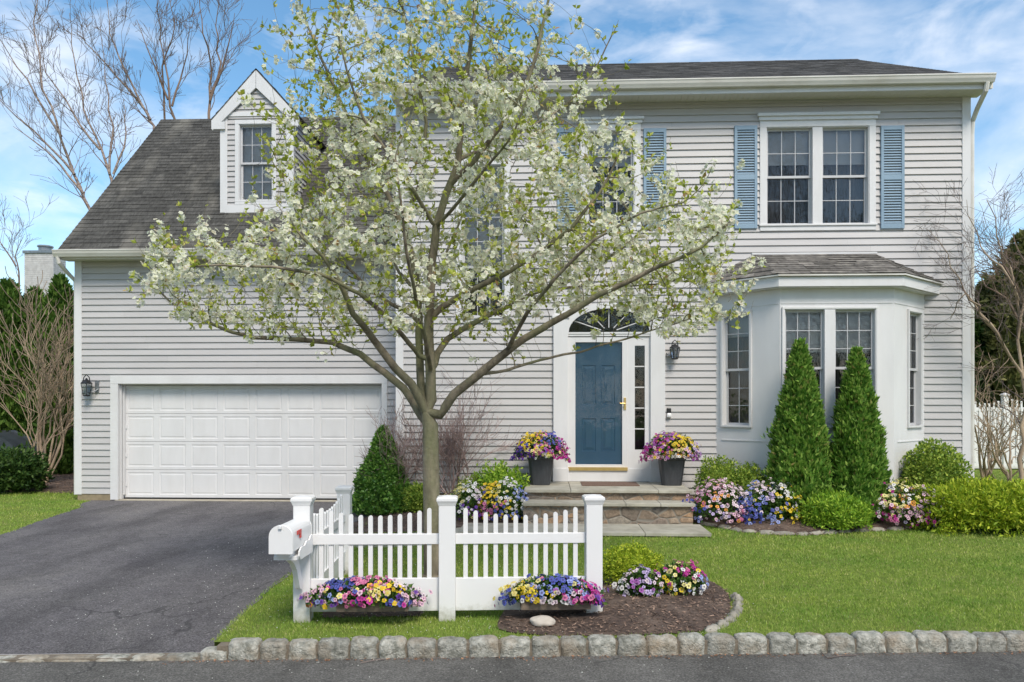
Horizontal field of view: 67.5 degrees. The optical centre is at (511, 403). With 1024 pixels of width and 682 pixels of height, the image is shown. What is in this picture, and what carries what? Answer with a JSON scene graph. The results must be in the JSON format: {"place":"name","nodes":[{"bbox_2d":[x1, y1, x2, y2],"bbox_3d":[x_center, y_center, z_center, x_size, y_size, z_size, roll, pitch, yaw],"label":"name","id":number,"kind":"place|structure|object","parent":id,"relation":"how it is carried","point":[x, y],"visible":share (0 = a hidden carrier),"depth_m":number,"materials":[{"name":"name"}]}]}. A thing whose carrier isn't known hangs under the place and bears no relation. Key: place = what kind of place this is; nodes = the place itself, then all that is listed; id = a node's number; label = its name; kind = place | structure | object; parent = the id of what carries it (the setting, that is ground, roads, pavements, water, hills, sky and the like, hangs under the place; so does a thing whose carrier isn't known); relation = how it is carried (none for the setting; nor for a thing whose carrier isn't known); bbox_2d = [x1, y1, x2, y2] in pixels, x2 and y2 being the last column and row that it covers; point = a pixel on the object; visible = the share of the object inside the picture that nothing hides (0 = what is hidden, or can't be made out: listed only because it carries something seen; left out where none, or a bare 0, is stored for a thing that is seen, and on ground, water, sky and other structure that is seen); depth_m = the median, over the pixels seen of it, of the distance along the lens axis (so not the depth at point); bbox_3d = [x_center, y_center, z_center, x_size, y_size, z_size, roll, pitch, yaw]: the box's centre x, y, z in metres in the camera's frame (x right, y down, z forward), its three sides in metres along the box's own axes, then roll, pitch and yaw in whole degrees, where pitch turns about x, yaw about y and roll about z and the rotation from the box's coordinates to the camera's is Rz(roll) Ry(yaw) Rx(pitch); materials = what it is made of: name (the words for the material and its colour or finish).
{"place":"outdoors","nodes":[
{"label":"outdoors","id":0,"kind":"place"},
{"bbox_2d":[22,245,65,295],"bbox_3d":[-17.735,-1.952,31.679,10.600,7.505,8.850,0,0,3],"label":"chimney","id":1,"kind":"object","parent":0,"point":[38,261],"depth_m":27.26,"materials":[{"name":"white brick"}]},
{"bbox_2d":[0,500,370,653],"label":"driveway","id":2,"kind":"structure","parent":0,"point":[58,568],"depth_m":8.05,"materials":[{"name":"grey asphalt"}]},
{"bbox_2d":[0,651,1023,681],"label":"road","id":3,"kind":"structure","parent":0,"point":[978,666],"depth_m":5.48,"materials":[{"name":"grey asphalt"}]},
{"bbox_2d":[0,630,1023,662],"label":"kerb","id":4,"kind":"structure","parent":3,"relation":"on","point":[385,647],"depth_m":5.78,"materials":[{"name":"stone"}]},
{"bbox_2d":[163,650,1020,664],"bbox_3d":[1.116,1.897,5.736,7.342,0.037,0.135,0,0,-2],"label":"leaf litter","id":5,"kind":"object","parent":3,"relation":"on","point":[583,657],"visible":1,"depth_m":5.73,"materials":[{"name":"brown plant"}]},
{"bbox_2d":[361,652,856,662],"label":"fallen twigs","id":6,"kind":"object","parent":3,"relation":"on","point":[821,652],"visible":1,"depth_m":5.72,"materials":[{"name":"grey plant"}]},
{"bbox_2d":[0,468,1023,641],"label":"lawn","id":7,"kind":"structure","parent":0,"point":[832,623],"depth_m":7.72,"materials":[{"name":"green plant"}]},
{"bbox_2d":[0,326,15,432],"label":"arborvitae","id":8,"kind":"object","parent":7,"relation":"on","point":[4,425],"visible":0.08,"depth_m":19.02,"materials":[{"name":"green plant"}]},
{"bbox_2d":[0,277,32,436],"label":"arborvitae","id":9,"kind":"object","parent":7,"relation":"on","point":[9,313],"visible":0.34,"depth_m":19.19,"materials":[{"name":"green plant"}]},
{"bbox_2d":[0,430,43,453],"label":"covered grill","id":10,"kind":"object","parent":7,"relation":"on","point":[10,438],"visible":0.21,"depth_m":18.41,"materials":[{"name":"black fabric"}]},
{"bbox_2d":[10,285,44,426],"bbox_3d":[-12.416,-0.627,19.957,2.072,4.953,2.051,0,0,3],"label":"arborvitae","id":11,"kind":"object","parent":7,"relation":"on","point":[24,297],"visible":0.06,"depth_m":19.70,"materials":[{"name":"green plant"}]},
{"bbox_2d":[0,191,54,289],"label":"bare tree","id":12,"kind":"object","parent":7,"relation":"on","point":[15,257],"visible":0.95,"depth_m":30.00,"materials":[{"name":"brown plant"}]},
{"bbox_2d":[1,474,73,492],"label":"mulch bed","id":13,"kind":"object","parent":7,"relation":"on","point":[66,484],"visible":0.16,"depth_m":16.41,"materials":[{"name":"brown soil"}]},
{"bbox_2d":[0,440,54,493],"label":"laurel bush","id":14,"kind":"object","parent":13,"relation":"on","point":[25,469],"visible":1,"depth_m":15.23,"materials":[{"name":"green plant"}]},
{"bbox_2d":[0,266,73,482],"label":"bare shrub","id":15,"kind":"object","parent":13,"relation":"on","point":[48,377],"visible":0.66,"depth_m":16.97,"materials":[{"name":"brown plant"}]},
{"bbox_2d":[16,272,73,474],"bbox_3d":[-11.511,-0.756,19.468,2.006,5.212,2.092,0,0,3],"label":"arborvitae","id":16,"kind":"object","parent":7,"relation":"on","point":[64,465],"visible":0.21,"depth_m":19.06,"materials":[{"name":"green plant"}]},
{"bbox_2d":[0,0,115,209],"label":"birch tree","id":17,"kind":"object","parent":7,"relation":"on","point":[77,183],"visible":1,"depth_m":20.94,"materials":[{"name":"brown plant"}]},
{"bbox_2d":[66,426,73,461],"bbox_3d":[-11.158,-0.653,20.115,2.104,5.005,2.121,0,0,25],"label":"arborvitae","id":18,"kind":"object","parent":7,"relation":"on","point":[70,450],"visible":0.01,"depth_m":19.14,"materials":[{"name":"green plant"}]},
{"bbox_2d":[16,0,155,182],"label":"birch tree","id":19,"kind":"object","parent":7,"relation":"on","point":[108,164],"visible":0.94,"depth_m":22.07,"materials":[{"name":"brown plant"}]},
{"bbox_2d":[57,0,155,128],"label":"birch tree","id":20,"kind":"object","parent":7,"relation":"on","point":[126,75],"visible":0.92,"depth_m":22.92,"materials":[{"name":"brown plant"}]},
{"bbox_2d":[121,0,216,118],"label":"birch tree","id":21,"kind":"object","parent":7,"relation":"on","point":[161,80],"visible":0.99,"depth_m":21.98,"materials":[{"name":"brown plant"}]},
{"bbox_2d":[183,0,267,118],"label":"birch tree","id":22,"kind":"object","parent":7,"relation":"on","point":[211,87],"visible":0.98,"depth_m":23.06,"materials":[{"name":"brown plant"}]},
{"bbox_2d":[323,611,422,617],"bbox_3d":[-1.215,1.787,6.663,0.925,0.016,0.454,0,0,-4],"label":"mulch bed","id":23,"kind":"object","parent":7,"relation":"on","point":[355,614],"visible":0.35,"depth_m":6.51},
{"bbox_2d":[353,527,460,547],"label":"front walk","id":24,"kind":"structure","parent":7,"relation":"on","point":[396,545],"depth_m":9.64,"materials":[{"name":"grey stone"}]},
{"bbox_2d":[353,508,522,533],"bbox_3d":[-1.060,1.741,12.204,2.536,0.111,3.507,0,0,3],"label":"mulch bed","id":25,"kind":"object","parent":7,"relation":"on","point":[395,523],"visible":0.25,"depth_m":11.26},
{"bbox_2d":[352,424,411,515],"bbox_3d":[-2.135,1.071,12.474,1.236,1.499,1.201,0,0,3],"label":"holly bush","id":26,"kind":"object","parent":25,"relation":"on","point":[379,493],"visible":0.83,"depth_m":12.16,"materials":[{"name":"green plant"}]},
{"bbox_2d":[355,381,452,485],"bbox_3d":[-1.684,0.669,12.779,1.658,2.232,1.940,0,0,3],"label":"bare shrub","id":27,"kind":"object","parent":25,"relation":"on","point":[404,450],"visible":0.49,"depth_m":12.32,"materials":[{"name":"brown plant"}]},
{"bbox_2d":[401,480,422,512],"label":"boxwood","id":28,"kind":"object","parent":25,"relation":"on","point":[412,500],"visible":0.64,"depth_m":11.93,"materials":[{"name":"green plant"}]},
{"bbox_2d":[389,362,530,494],"bbox_3d":[-0.885,0.492,12.655,2.416,2.589,1.981,0,0,3],"label":"bare shrub","id":29,"kind":"object","parent":25,"relation":"on","point":[451,446],"visible":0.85,"depth_m":12.47,"materials":[{"name":"brown plant"}]},
{"bbox_2d":[453,471,486,508],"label":"azalea bush","id":30,"kind":"object","parent":25,"relation":"on","point":[465,481],"visible":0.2,"depth_m":12.23,"materials":[{"name":"green plant"}]},
{"bbox_2d":[444,478,499,519],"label":"pansy clump","id":31,"kind":"object","parent":25,"relation":"on","point":[462,503],"visible":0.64,"depth_m":11.41,"materials":[{"name":"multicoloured plant"}]},
{"bbox_2d":[471,458,530,511],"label":"azalea bush","id":32,"kind":"object","parent":25,"relation":"on","point":[499,472],"visible":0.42,"depth_m":12.06,"materials":[{"name":"green plant"}]},
{"bbox_2d":[476,476,528,519],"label":"pansy clump","id":33,"kind":"object","parent":25,"relation":"on","point":[505,509],"visible":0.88,"depth_m":11.34,"materials":[{"name":"multicoloured plant"}]},
{"bbox_2d":[123,0,765,576],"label":"blossom tree","id":34,"kind":"object","parent":7,"relation":"on","point":[419,394],"visible":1,"depth_m":7.02,"materials":[{"name":"white plant"}]},
{"bbox_2d":[290,485,604,622],"bbox_3d":[-0.550,1.294,7.200,2.720,1.071,1.949,0,0,3],"label":"picket fence","id":35,"kind":"object","parent":7,"relation":"on","point":[330,556],"visible":0.88,"depth_m":6.39,"materials":[{"name":"plastic"}]},
{"bbox_2d":[269,517,312,589],"bbox_3d":[-1.747,1.224,6.061,0.200,0.602,0.520,0,0,3],"label":"mailbox","id":36,"kind":"object","parent":35,"relation":"attached to","point":[291,542],"visible":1,"depth_m":5.96,"materials":[{"name":"plastic"}]},
{"bbox_2d":[269,525,292,553],"bbox_3d":[-1.757,1.033,5.821,0.181,0.220,0.040,0,0,2],"label":"door","id":37,"kind":"structure","parent":36,"relation":"in","point":[280,536],"depth_m":5.82,"materials":[{"name":"plastic"}]},
{"bbox_2d":[297,575,432,611],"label":"flowers","id":38,"kind":"object","parent":35,"relation":"attached to","point":[376,593],"visible":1,"depth_m":6.16,"materials":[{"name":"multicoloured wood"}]},
{"bbox_2d":[493,573,608,609],"bbox_3d":[0.323,1.535,6.311,0.959,0.293,0.391,0,0,3],"label":"flower box","id":39,"kind":"object","parent":35,"relation":"attached to","point":[567,592],"visible":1,"depth_m":6.22,"materials":[{"name":"multicoloured wood"}]},
{"bbox_2d":[6,473,957,635],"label":"mulch chips","id":40,"kind":"object","parent":7,"relation":"on","point":[627,605],"visible":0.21,"depth_m":6.51,"materials":[{"name":"brown wood"}]},
{"bbox_2d":[52,59,996,509],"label":"house","id":41,"kind":"structure","parent":7,"relation":"on","point":[844,159],"depth_m":12.78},
{"bbox_2d":[80,374,99,395],"bbox_3d":[-7.801,-0.340,14.148,0.190,0.410,0.321,0,0,33],"label":"wall lantern","id":42,"kind":"object","parent":41,"relation":"attached to","point":[86,381],"depth_m":14.10,"materials":[{"name":"grey metal"}]},
{"bbox_2d":[123,385,381,499],"bbox_3d":[-4.832,0.721,14.289,4.930,2.128,0.130,0,0,2],"label":"garage door","id":43,"kind":"structure","parent":41,"relation":"in","point":[239,442],"depth_m":14.29,"materials":[{"name":"white plastic"}]},
{"bbox_2d":[235,119,275,204],"bbox_3d":[-4.909,-4.622,14.758,0.800,1.623,0.171,0,0,2],"label":"window","id":44,"kind":"structure","parent":41,"relation":"in","point":[247,145],"depth_m":14.80,"materials":[{"name":"paint"}]},
{"bbox_2d":[455,158,511,322],"bbox_3d":[-0.477,-2.723,12.910,0.946,2.744,0.263,0,0,2],"label":"window","id":45,"kind":"structure","parent":41,"relation":"in","point":[473,233],"depth_m":12.95,"materials":[{"name":"paint"}]},
{"bbox_2d":[568,337,627,470],"bbox_3d":[1.422,-0.001,12.717,0.983,2.218,0.125,0,0,2],"label":"storm door","id":46,"kind":"structure","parent":41,"relation":"in","point":[572,466],"depth_m":12.71,"materials":[{"name":"white glass"}]},
{"bbox_2d":[575,342,621,463],"bbox_3d":[1.443,-0.006,12.802,0.773,2.028,0.035,0,0,2],"label":"front door","id":47,"kind":"structure","parent":41,"relation":"in","point":[598,370],"depth_m":12.79,"materials":[{"name":"blue wood"}]},
{"bbox_2d":[569,309,648,331],"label":"window","id":48,"kind":"structure","parent":41,"relation":"in","point":[579,324],"depth_m":13.04,"materials":[{"name":"black glass"}]},
{"bbox_2d":[578,116,643,230],"bbox_3d":[1.636,-3.806,12.800,1.093,1.871,0.298,0,0,2],"label":"window","id":49,"kind":"structure","parent":41,"relation":"in","point":[636,119],"depth_m":12.77,"materials":[{"name":"paint"}]},
{"bbox_2d":[667,408,671,417],"bbox_3d":[2.593,0.149,12.656,0.080,0.160,0.065,0,0,3],"label":"doorbell camera","id":50,"kind":"object","parent":41,"relation":"attached to","point":[669,414],"visible":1,"depth_m":12.64,"materials":[{"name":"white plastic"}]},
{"bbox_2d":[666,340,679,359],"bbox_3d":[2.653,-0.886,12.580,0.164,0.328,0.247,0,0,-19],"label":"wall lantern","id":51,"kind":"object","parent":41,"relation":"attached to","point":[674,348],"depth_m":12.54,"materials":[{"name":"grey metal"}]},
{"bbox_2d":[720,310,751,427],"bbox_3d":[3.743,-0.544,12.490,0.396,1.946,0.581,0,0,-43],"label":"window","id":52,"kind":"structure","parent":41,"relation":"in","point":[735,344],"depth_m":12.54,"materials":[{"name":"paint"}]},
{"bbox_2d":[757,111,879,230],"bbox_3d":[5.019,-3.800,12.728,1.959,1.919,0.450,0,0,2],"label":"window","id":53,"kind":"structure","parent":41,"relation":"in","point":[818,169],"depth_m":12.67,"materials":[{"name":"paint"}]},
{"bbox_2d":[782,306,878,428],"bbox_3d":[4.894,-0.544,11.960,1.482,1.946,0.396,0,0,2],"label":"window","id":54,"kind":"structure","parent":41,"relation":"in","point":[830,332],"depth_m":11.86,"materials":[{"name":"glass"}]},
{"bbox_2d":[907,309,922,427],"bbox_3d":[6.318,-0.544,12.369,0.581,1.946,0.396,0,0,-41],"label":"window","id":55,"kind":"structure","parent":41,"relation":"in","point":[914,375],"depth_m":12.40,"materials":[{"name":"paint"}]},
{"bbox_2d":[458,523,711,536],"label":"path slab","id":56,"kind":"structure","parent":7,"relation":"on","point":[685,530],"depth_m":10.59,"materials":[{"name":"grey stone"}]},
{"bbox_2d":[523,481,694,523],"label":"front steps","id":57,"kind":"structure","parent":56,"relation":"on","point":[651,503],"depth_m":11.17,"materials":[{"name":"stone"}]},
{"bbox_2d":[509,429,570,484],"bbox_3d":[0.449,0.851,12.242,0.985,0.879,0.841,0,0,3],"label":"planter","id":58,"kind":"object","parent":57,"relation":"on","point":[540,461],"visible":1,"depth_m":12.08,"materials":[{"name":"plant"}]},
{"bbox_2d":[581,481,639,485],"bbox_3d":[1.561,1.282,12.279,0.901,0.013,0.570,0,0,3],"label":"doormat","id":59,"kind":"object","parent":57,"relation":"on","point":[588,483],"visible":1,"depth_m":12.25,"materials":[{"name":"brown fabric"}]},
{"bbox_2d":[638,430,701,485],"bbox_3d":[2.506,0.857,12.176,0.996,0.867,0.789,0,0,3],"label":"planter","id":60,"kind":"object","parent":57,"relation":"on","point":[677,448],"visible":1,"depth_m":12.00,"materials":[{"name":"plant"}]},
{"bbox_2d":[497,577,730,635],"bbox_3d":[1.125,1.767,6.819,1.640,0.063,2.763,0,0,45],"label":"mulch bed","id":61,"kind":"object","parent":7,"relation":"on","point":[659,622],"visible":0.51,"depth_m":6.34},
{"bbox_2d":[530,615,555,626],"bbox_3d":[0.244,1.733,6.142,0.201,0.071,0.153,0,0,23],"label":"rock","id":62,"kind":"object","parent":61,"relation":"on","point":[542,620],"visible":1,"depth_m":6.10,"materials":[{"name":"white stone"}]},
{"bbox_2d":[603,539,664,585],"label":"boxwood","id":63,"kind":"object","parent":61,"relation":"on","point":[617,564],"visible":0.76,"depth_m":7.45,"materials":[{"name":"green plant"}]},
{"bbox_2d":[612,564,663,596],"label":"pansy clump","id":64,"kind":"object","parent":61,"relation":"on","point":[641,581],"visible":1,"depth_m":6.97,"materials":[{"name":"multicoloured plant"}]},
{"bbox_2d":[654,559,708,595],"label":"pansy clump","id":65,"kind":"object","parent":61,"relation":"on","point":[684,576],"visible":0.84,"depth_m":7.01,"materials":[{"name":"multicoloured plant"}]},
{"bbox_2d":[704,593,743,632],"bbox_3d":[1.867,1.790,6.577,0.207,0.101,1.328,0,0,24],"label":"stone edging","id":66,"kind":"object","parent":7,"relation":"on","point":[738,603],"visible":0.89,"depth_m":6.40,"materials":[{"name":"beige stone"}]},
{"bbox_2d":[699,522,957,535],"bbox_3d":[4.679,1.791,10.912,3.850,0.102,0.990,0,0,3],"label":"stone edging","id":67,"kind":"object","parent":7,"relation":"on","point":[768,532],"visible":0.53,"depth_m":10.71,"materials":[{"name":"grey stone"}]},
{"bbox_2d":[693,507,970,534],"bbox_3d":[6.100,1.726,11.496,6.815,0.146,2.298,0,0,3],"label":"mulch bed","id":68,"kind":"object","parent":7,"relation":"on","point":[805,527],"visible":0.18,"depth_m":10.89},
{"bbox_2d":[682,477,753,522],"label":"pansy clump","id":69,"kind":"object","parent":68,"relation":"on","point":[716,497],"visible":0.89,"depth_m":11.07,"materials":[{"name":"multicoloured plant"}]},
{"bbox_2d":[694,454,744,510],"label":"boxwood","id":70,"kind":"object","parent":68,"relation":"on","point":[713,470],"visible":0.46,"depth_m":11.74,"materials":[{"name":"green plant"}]},
{"bbox_2d":[728,461,767,511],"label":"boxwood","id":71,"kind":"object","parent":68,"relation":"on","point":[747,476],"visible":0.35,"depth_m":11.55,"materials":[{"name":"green plant"}]},
{"bbox_2d":[725,477,803,524],"bbox_3d":[3.690,1.426,11.142,1.169,0.710,0.744,0,0,3],"label":"pansy clump","id":72,"kind":"object","parent":68,"relation":"on","point":[759,501],"visible":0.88,"depth_m":10.95,"materials":[{"name":"multicoloured plant"}]},
{"bbox_2d":[759,337,839,518],"bbox_3d":[4.236,0.385,11.354,1.125,2.770,1.136,0,0,3],"label":"arborvitae","id":73,"kind":"object","parent":68,"relation":"on","point":[799,460],"visible":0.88,"depth_m":11.11,"materials":[{"name":"green plant"}]},
{"bbox_2d":[794,487,876,535],"bbox_3d":[4.541,1.483,10.846,1.180,0.646,0.937,0,0,3],"label":"shrub","id":74,"kind":"object","parent":68,"relation":"on","point":[838,510],"visible":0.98,"depth_m":10.62,"materials":[{"name":"green plant"}]},
{"bbox_2d":[829,344,896,520],"bbox_3d":[5.107,0.445,11.319,1.109,2.650,1.148,0,0,3],"label":"arborvitae","id":75,"kind":"object","parent":68,"relation":"on","point":[859,462],"visible":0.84,"depth_m":11.11,"materials":[{"name":"green plant"}]},
{"bbox_2d":[872,477,942,527],"bbox_3d":[5.659,1.409,11.136,1.388,0.666,0.990,0,0,3],"label":"pansy clump","id":76,"kind":"object","parent":68,"relation":"on","point":[895,507],"visible":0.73,"depth_m":10.84,"materials":[{"name":"multicoloured plant"}]},
{"bbox_2d":[898,437,978,499],"bbox_3d":[6.428,1.125,11.738,1.144,1.238,1.127,0,0,3],"label":"boxwood","id":77,"kind":"object","parent":68,"relation":"on","point":[935,465],"visible":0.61,"depth_m":11.52,"materials":[{"name":"green plant"}]},
{"bbox_2d":[897,473,1023,537],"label":"hedge","id":78,"kind":"object","parent":7,"relation":"on","point":[984,503],"visible":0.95,"depth_m":10.51,"materials":[{"name":"green plant"}]},
{"bbox_2d":[906,164,1023,478],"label":"bare tree","id":79,"kind":"object","parent":7,"relation":"on","point":[988,323],"visible":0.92,"depth_m":11.98,"materials":[{"name":"brown plant"}]},
{"bbox_2d":[974,279,1000,403],"bbox_3d":[14.925,-1.028,23.852,4.008,5.994,3.949,0,0,3],"label":"evergreen tree","id":80,"kind":"object","parent":7,"relation":"on","point":[980,286],"visible":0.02,"depth_m":23.67,"materials":[{"name":"green plant"}]},
{"bbox_2d":[974,309,1007,406],"bbox_3d":[13.759,-0.616,23.376,3.392,5.213,3.228,0,0,3],"label":"evergreen tree","id":81,"kind":"object","parent":7,"relation":"on","point":[978,335],"visible":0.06,"depth_m":22.57,"materials":[{"name":"green plant"}]},
{"bbox_2d":[974,345,1021,479],"bbox_3d":[10.782,0.229,17.513,2.680,3.232,2.358,0,0,23],"label":"bare shrub","id":82,"kind":"object","parent":7,"relation":"on","point":[984,472],"visible":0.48,"depth_m":17.52,"materials":[{"name":"brown plant"}]},
{"bbox_2d":[974,228,1023,406],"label":"evergreen tree","id":83,"kind":"object","parent":7,"relation":"on","point":[1011,376],"visible":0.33,"depth_m":22.33,"materials":[{"name":"green plant"}]},
{"bbox_2d":[974,358,1023,481],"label":"bare shrub","id":84,"kind":"object","parent":7,"relation":"on","point":[1009,475],"visible":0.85,"depth_m":16.12,"materials":[{"name":"brown plant"}]},
{"bbox_2d":[974,393,1023,469],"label":"picket fence","id":85,"kind":"object","parent":7,"relation":"on","point":[1014,451],"visible":0.18,"depth_m":20.92,"materials":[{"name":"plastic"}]},
{"bbox_2d":[974,188,1023,388],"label":"bare tree","id":86,"kind":"object","parent":7,"relation":"on","point":[997,271],"visible":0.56,"depth_m":17.54,"materials":[{"name":"brown plant"}]}
]}

